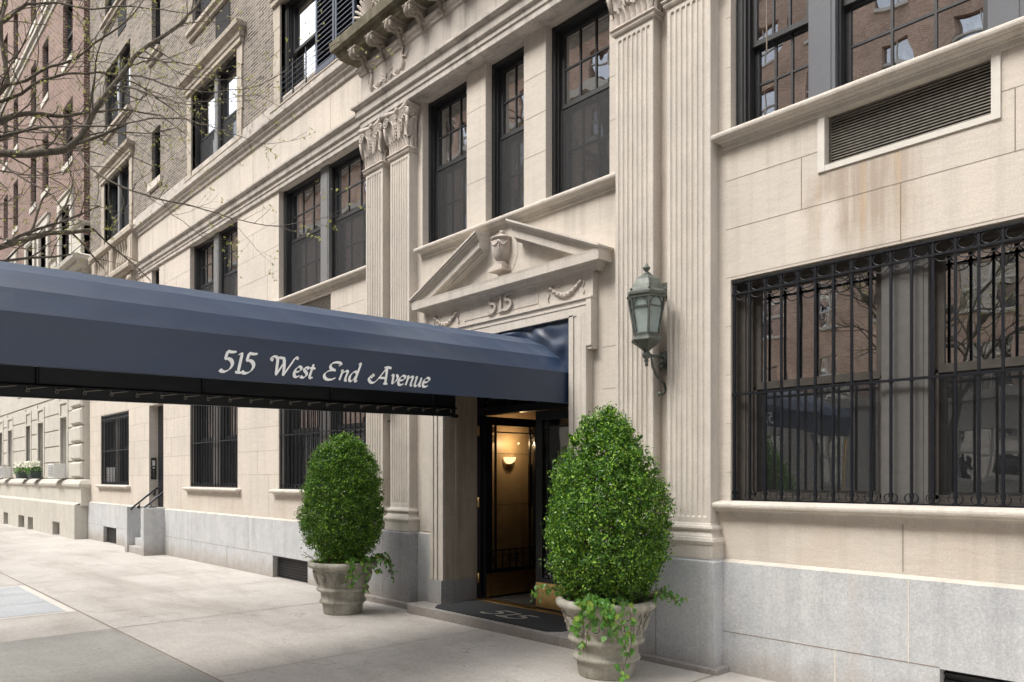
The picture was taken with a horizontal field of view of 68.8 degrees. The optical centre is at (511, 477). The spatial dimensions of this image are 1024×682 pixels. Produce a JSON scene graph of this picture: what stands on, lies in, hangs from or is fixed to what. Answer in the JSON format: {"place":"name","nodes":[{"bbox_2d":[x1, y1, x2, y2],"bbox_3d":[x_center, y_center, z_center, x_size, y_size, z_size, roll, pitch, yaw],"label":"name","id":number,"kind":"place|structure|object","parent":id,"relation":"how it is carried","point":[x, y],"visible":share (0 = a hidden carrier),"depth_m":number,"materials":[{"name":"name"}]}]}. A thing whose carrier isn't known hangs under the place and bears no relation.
{"place":"outdoors","nodes":[
{"label":"outdoors","id":0,"kind":"place"},
{"bbox_2d":[0,523,774,681],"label":"sidewalk","id":1,"kind":"structure","parent":0,"point":[229,643],"depth_m":7.84,"materials":[{"name":"concrete"}]},
{"bbox_2d":[0,586,64,617],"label":"sidewalk blue slabs","id":2,"kind":"structure","parent":1,"relation":"on","point":[20,598],"depth_m":9.33,"materials":[{"name":"concrete"}]},
{"bbox_2d":[0,585,74,619],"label":"sidewalk slab border","id":3,"kind":"object","parent":1,"relation":"on","point":[52,601],"visible":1,"depth_m":9.34,"materials":[{"name":"grey concrete"}]},
{"bbox_2d":[0,0,157,538],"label":"brick apartment building","id":4,"kind":"structure","parent":1,"relation":"on","point":[45,432],"depth_m":23.17,"materials":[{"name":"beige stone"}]},
{"bbox_2d":[0,420,3,465],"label":"window","id":5,"kind":"structure","parent":4,"relation":"in","point":[1,421],"depth_m":28.92,"materials":[{"name":"beige stone"}]},
{"bbox_2d":[2,124,7,172],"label":"window","id":6,"kind":"structure","parent":4,"relation":"in","point":[4,168],"depth_m":28.77,"materials":[{"name":"beige stone"}]},
{"bbox_2d":[3,199,7,242],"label":"window","id":7,"kind":"structure","parent":4,"relation":"in","point":[7,199],"depth_m":28.97,"materials":[{"name":"beige stone"}]},
{"bbox_2d":[0,466,11,477],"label":"air conditioner","id":8,"kind":"object","parent":4,"relation":"attached to","point":[5,471],"visible":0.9,"depth_m":27.43,"materials":[{"name":"white metal"}]},
{"bbox_2d":[7,417,13,477],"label":"window","id":9,"kind":"structure","parent":4,"relation":"in","point":[10,425],"depth_m":28.15,"materials":[{"name":"beige stone"}]},
{"bbox_2d":[9,249,17,262],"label":"window","id":10,"kind":"structure","parent":4,"relation":"in","point":[15,255],"depth_m":26.96,"materials":[{"name":"beige stone"}]},
{"bbox_2d":[12,184,17,235],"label":"window","id":11,"kind":"structure","parent":4,"relation":"in","point":[16,228],"depth_m":27.48,"materials":[{"name":"beige stone"}]},
{"bbox_2d":[12,18,17,72],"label":"window","id":12,"kind":"structure","parent":4,"relation":"in","point":[16,61],"depth_m":27.43,"materials":[{"name":"beige stone"}]},
{"bbox_2d":[14,103,17,149],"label":"window","id":13,"kind":"structure","parent":4,"relation":"in","point":[16,148],"depth_m":27.50,"materials":[{"name":"beige stone"}]},
{"bbox_2d":[12,462,28,478],"bbox_3d":[-16.581,-0.238,25.262,0.410,0.577,0.791,0,0,-43],"label":"flower box","id":14,"kind":"object","parent":4,"relation":"attached to","point":[19,472],"visible":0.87,"depth_m":25.08,"materials":[{"name":"green plant"}]},
{"bbox_2d":[25,411,32,468],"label":"window","id":15,"kind":"structure","parent":4,"relation":"in","point":[28,415],"depth_m":25.45,"materials":[{"name":"beige stone"}]},
{"bbox_2d":[24,227,36,265],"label":"window","id":16,"kind":"structure","parent":4,"relation":"in","point":[34,261],"depth_m":24.95,"materials":[{"name":"beige stone"}]},
{"bbox_2d":[29,69,35,125],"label":"window","id":17,"kind":"structure","parent":4,"relation":"in","point":[33,118],"depth_m":25.14,"materials":[{"name":"beige stone"}]},
{"bbox_2d":[24,461,41,478],"bbox_3d":[-15.270,-0.239,23.852,0.411,0.578,0.812,0,0,-43],"label":"flower box","id":18,"kind":"object","parent":4,"relation":"attached to","point":[32,473],"visible":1,"depth_m":23.69,"materials":[{"name":"green plant"}]},
{"bbox_2d":[29,158,36,214],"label":"window","id":19,"kind":"structure","parent":4,"relation":"in","point":[35,204],"depth_m":25.20,"materials":[{"name":"beige stone"}]},
{"bbox_2d":[29,0,36,35],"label":"window","id":20,"kind":"structure","parent":4,"relation":"in","point":[33,25],"depth_m":24.95,"materials":[{"name":"beige stone"}]},
{"bbox_2d":[37,407,45,477],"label":"window","id":21,"kind":"structure","parent":4,"relation":"in","point":[41,417],"depth_m":23.95,"materials":[{"name":"beige stone"}]},
{"bbox_2d":[36,211,50,267],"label":"window","id":22,"kind":"structure","parent":4,"relation":"in","point":[45,218],"depth_m":23.57,"materials":[{"name":"beige stone"}]},
{"bbox_2d":[41,139,48,197],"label":"window","id":23,"kind":"structure","parent":4,"relation":"in","point":[47,182],"depth_m":23.94,"materials":[{"name":"beige glass"}]},
{"bbox_2d":[41,44,48,108],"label":"window","id":24,"kind":"structure","parent":4,"relation":"in","point":[46,97],"depth_m":23.94,"materials":[{"name":"black glass"}]},
{"bbox_2d":[48,463,65,477],"bbox_3d":[-13.052,-0.180,21.713,0.612,0.420,0.700,0,0,-43],"label":"air conditioner","id":25,"kind":"object","parent":4,"relation":"attached to","point":[56,470],"visible":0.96,"depth_m":21.38,"materials":[{"name":"white metal"}]},
{"bbox_2d":[59,400,68,477],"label":"window","id":26,"kind":"structure","parent":4,"relation":"in","point":[63,405],"depth_m":21.93,"materials":[{"name":"beige stone"}]},
{"bbox_2d":[56,185,74,264],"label":"window","id":27,"kind":"structure","parent":4,"relation":"in","point":[63,198],"depth_m":21.82,"materials":[{"name":"beige stone"}]},
{"bbox_2d":[61,103,72,174],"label":"window","id":28,"kind":"structure","parent":4,"relation":"in","point":[71,106],"depth_m":21.78,"materials":[{"name":"black glass"}]},
{"bbox_2d":[61,0,72,73],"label":"window","id":29,"kind":"structure","parent":4,"relation":"in","point":[69,22],"depth_m":21.86,"materials":[{"name":"black glass"}]},
{"bbox_2d":[0,629,218,681],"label":"sidewalk dark patch","id":30,"kind":"object","parent":1,"relation":"on","point":[109,655],"visible":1,"depth_m":6.36,"materials":[{"name":"grey concrete"}]},
{"bbox_2d":[0,0,393,282],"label":"street tree","id":31,"kind":"object","parent":1,"relation":"on","point":[69,147],"visible":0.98,"depth_m":7.46,"materials":[{"name":"brown plant"}]},
{"bbox_2d":[308,559,376,615],"bbox_3d":[-1.971,1.274,8.723,0.796,0.605,0.796,0,0,-43],"label":"stone planter","id":32,"kind":"object","parent":1,"relation":"on","point":[339,597],"visible":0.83,"depth_m":8.49,"materials":[{"name":"stone"}]},
{"bbox_2d":[293,431,387,563],"bbox_3d":[-1.991,0.266,8.725,1.035,1.611,1.070,0,0,-43],"label":"boxwood shrub","id":33,"kind":"object","parent":32,"relation":"in","point":[338,539],"visible":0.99,"depth_m":8.48,"materials":[{"name":"green plant"}]},
{"bbox_2d":[300,547,397,593],"bbox_3d":[-1.932,1.048,8.670,1.160,0.505,0.726,0,0,28],"label":"ivy plant","id":34,"kind":"object","parent":32,"relation":"in","point":[366,559],"visible":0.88,"depth_m":8.39,"materials":[{"name":"green plant"}]},
{"bbox_2d":[86,0,1023,681],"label":"apartment building","id":35,"kind":"structure","parent":1,"relation":"on","point":[810,212],"depth_m":6.46,"materials":[{"name":"stone"}]},
{"bbox_2d":[107,0,114,12],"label":"window","id":36,"kind":"structure","parent":35,"relation":"in","point":[110,3],"depth_m":19.13,"materials":[{"name":"black glass"}]},
{"bbox_2d":[108,467,114,481],"bbox_3d":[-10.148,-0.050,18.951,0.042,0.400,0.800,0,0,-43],"label":"air conditioner","id":37,"kind":"object","parent":35,"relation":"attached to","point":[111,474],"visible":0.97,"depth_m":18.90,"materials":[{"name":"white metal"}]},
{"bbox_2d":[105,412,127,483],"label":"window","id":38,"kind":"structure","parent":35,"relation":"in","point":[127,412],"depth_m":18.58,"materials":[{"name":"black glass"}]},
{"bbox_2d":[107,164,128,240],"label":"window","id":39,"kind":"structure","parent":35,"relation":"in","point":[115,196],"depth_m":18.39,"materials":[{"name":"black glass"}]},
{"bbox_2d":[107,44,129,127],"bbox_3d":[-9.566,-9.515,18.467,0.266,1.630,2.100,0,0,-43],"label":"window","id":40,"kind":"structure","parent":35,"relation":"in","point":[118,96],"depth_m":18.39,"materials":[{"name":"black glass"}]},
{"bbox_2d":[151,458,156,478],"bbox_3d":[-7.963,-0.187,16.622,0.120,0.486,0.023,0,0,-43],"label":"intercom panel","id":41,"kind":"object","parent":35,"relation":"attached to","point":[153,468],"visible":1,"depth_m":16.62,"materials":[{"name":"black metal"}]},
{"bbox_2d":[156,270,158,283],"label":"window","id":42,"kind":"structure","parent":35,"relation":"in","point":[157,272],"depth_m":16.50,"materials":[{"name":"black glass"}]},
{"bbox_2d":[156,0,159,44],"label":"window","id":43,"kind":"structure","parent":35,"relation":"in","point":[158,4],"depth_m":16.49,"materials":[{"name":"black glass"}]},
{"bbox_2d":[158,405,162,506],"bbox_3d":[-7.572,-0.460,16.362,0.080,2.240,0.940,0,0,-43],"label":"side door","id":44,"kind":"structure","parent":35,"relation":"in","point":[160,408],"depth_m":16.53,"materials":[{"name":"black metal"}]},
{"bbox_2d":[195,0,211,20],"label":"window","id":45,"kind":"structure","parent":35,"relation":"in","point":[204,3],"depth_m":14.65,"materials":[{"name":"black glass"}]},
{"bbox_2d":[195,55,236,167],"bbox_3d":[-5.395,-6.665,13.962,0.266,1.630,2.180,0,0,-43],"label":"window","id":46,"kind":"structure","parent":35,"relation":"in","point":[205,146],"depth_m":13.88,"materials":[{"name":"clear glass"}]},
{"bbox_2d":[194,221,237,295],"bbox_3d":[-5.424,-3.680,14.037,0.266,1.740,2.290,0,0,-43],"label":"window","id":47,"kind":"structure","parent":35,"relation":"in","point":[212,273],"depth_m":13.90,"materials":[{"name":"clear glass"}]},
{"bbox_2d":[195,405,237,486],"bbox_3d":[-5.416,-0.695,14.044,0.266,1.770,2.290,0,0,-43],"label":"window","id":48,"kind":"structure","parent":35,"relation":"in","point":[195,405],"depth_m":14.02,"materials":[{"name":"clear glass"}]},
{"bbox_2d":[0,261,568,417],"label":"entrance canopy","id":49,"kind":"object","parent":35,"relation":"attached to","point":[68,335],"visible":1,"depth_m":5.57,"materials":[{"name":"blue fabric"}]},
{"bbox_2d":[285,0,363,93],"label":"window","id":50,"kind":"structure","parent":35,"relation":"in","point":[296,11],"depth_m":11.72,"materials":[{"name":"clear glass"}]},
{"bbox_2d":[284,147,365,296],"bbox_3d":[-2.652,-3.680,11.043,0.266,1.740,2.690,0,0,-43],"label":"window","id":51,"kind":"structure","parent":35,"relation":"in","point":[308,261],"depth_m":10.93,"materials":[{"name":"black glass"}]},
{"bbox_2d":[285,409,364,488],"bbox_3d":[-2.644,-0.695,11.050,0.266,1.770,2.690,0,0,-43],"label":"window","id":52,"kind":"structure","parent":35,"relation":"in","point":[286,410],"depth_m":11.68,"materials":[{"name":"clear glass"}]},
{"bbox_2d":[429,81,466,242],"bbox_3d":[-0.643,-3.670,8.893,0.240,1.760,0.844,0,0,-43],"label":"window","id":53,"kind":"structure","parent":35,"relation":"in","point":[448,113],"depth_m":8.99,"materials":[{"name":"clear glass"}]},
{"bbox_2d":[435,599,567,631],"bbox_3d":[-0.023,1.458,7.951,0.670,0.012,1.960,0,0,-43],"label":"doormat","id":54,"kind":"object","parent":35,"relation":"on","point":[534,619],"visible":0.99,"depth_m":7.92,"materials":[{"name":"rubber"}]},
{"bbox_2d":[492,46,523,218],"bbox_3d":[0.071,-3.670,8.122,0.240,1.760,0.607,0,0,-43],"label":"window","id":55,"kind":"structure","parent":35,"relation":"in","point":[508,73],"depth_m":8.21,"materials":[{"name":"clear glass"}]},
{"bbox_2d":[483,416,535,597],"bbox_3d":[0.012,0.360,9.230,0.900,2.170,0.068,0,0,-41],"label":"door leaf","id":56,"kind":"structure","parent":35,"relation":"in","point":[503,581],"depth_m":9.05,"materials":[{"name":"black metal"}]},
{"bbox_2d":[528,464,532,506],"bbox_3d":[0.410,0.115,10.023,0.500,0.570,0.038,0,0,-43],"label":"door handle","id":57,"kind":"object","parent":56,"relation":"attached to","point":[531,485],"visible":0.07,"depth_m":9.86,"materials":[{"name":"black metal"}]},
{"bbox_2d":[504,457,515,468],"bbox_3d":[-0.011,-0.182,9.595,0.184,0.145,0.100,0,0,-43],"label":"wall sconce","id":58,"kind":"object","parent":35,"relation":"attached to","point":[509,461],"depth_m":9.57,"materials":[{"name":"white glass"}]},
{"bbox_2d":[536,408,568,612],"bbox_3d":[0.586,0.360,7.949,0.068,2.170,0.900,0,0,-43],"label":"door leaf","id":59,"kind":"structure","parent":35,"relation":"in","point":[551,425],"depth_m":8.18,"materials":[{"name":"black metal"}]},
{"bbox_2d":[552,0,609,195],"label":"window","id":60,"kind":"structure","parent":35,"relation":"in","point":[580,43],"depth_m":7.42,"materials":[{"name":"black glass"}]},
{"bbox_2d":[627,263,666,395],"bbox_3d":[1.176,-1.238,6.266,0.481,1.095,0.308,0,0,-28],"label":"wall lantern","id":61,"kind":"object","parent":35,"relation":"attached to","point":[647,295],"depth_m":6.16,"materials":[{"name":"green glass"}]},
{"bbox_2d":[737,0,1023,125],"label":"window","id":62,"kind":"structure","parent":35,"relation":"in","point":[816,47],"depth_m":5.50,"materials":[{"name":"glass"}]},
{"bbox_2d":[737,224,1023,505],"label":"window grille","id":63,"kind":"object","parent":35,"relation":"in","point":[1014,257],"depth_m":5.15,"materials":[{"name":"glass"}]},
{"bbox_2d":[556,591,656,680],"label":"stone planter","id":64,"kind":"object","parent":1,"relation":"on","point":[597,659],"visible":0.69,"depth_m":5.68,"materials":[{"name":"stone"}]},
{"bbox_2d":[530,567,687,681],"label":"ivy plant","id":65,"kind":"object","parent":64,"relation":"in","point":[608,614],"visible":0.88,"depth_m":5.45,"materials":[{"name":"green plant"}]},
{"bbox_2d":[538,400,680,604],"bbox_3d":[0.704,0.209,5.885,1.149,1.641,1.078,0,0,-43],"label":"boxwood shrub","id":66,"kind":"object","parent":64,"relation":"in","point":[615,515],"visible":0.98,"depth_m":5.64,"materials":[{"name":"green plant"}]}
]}

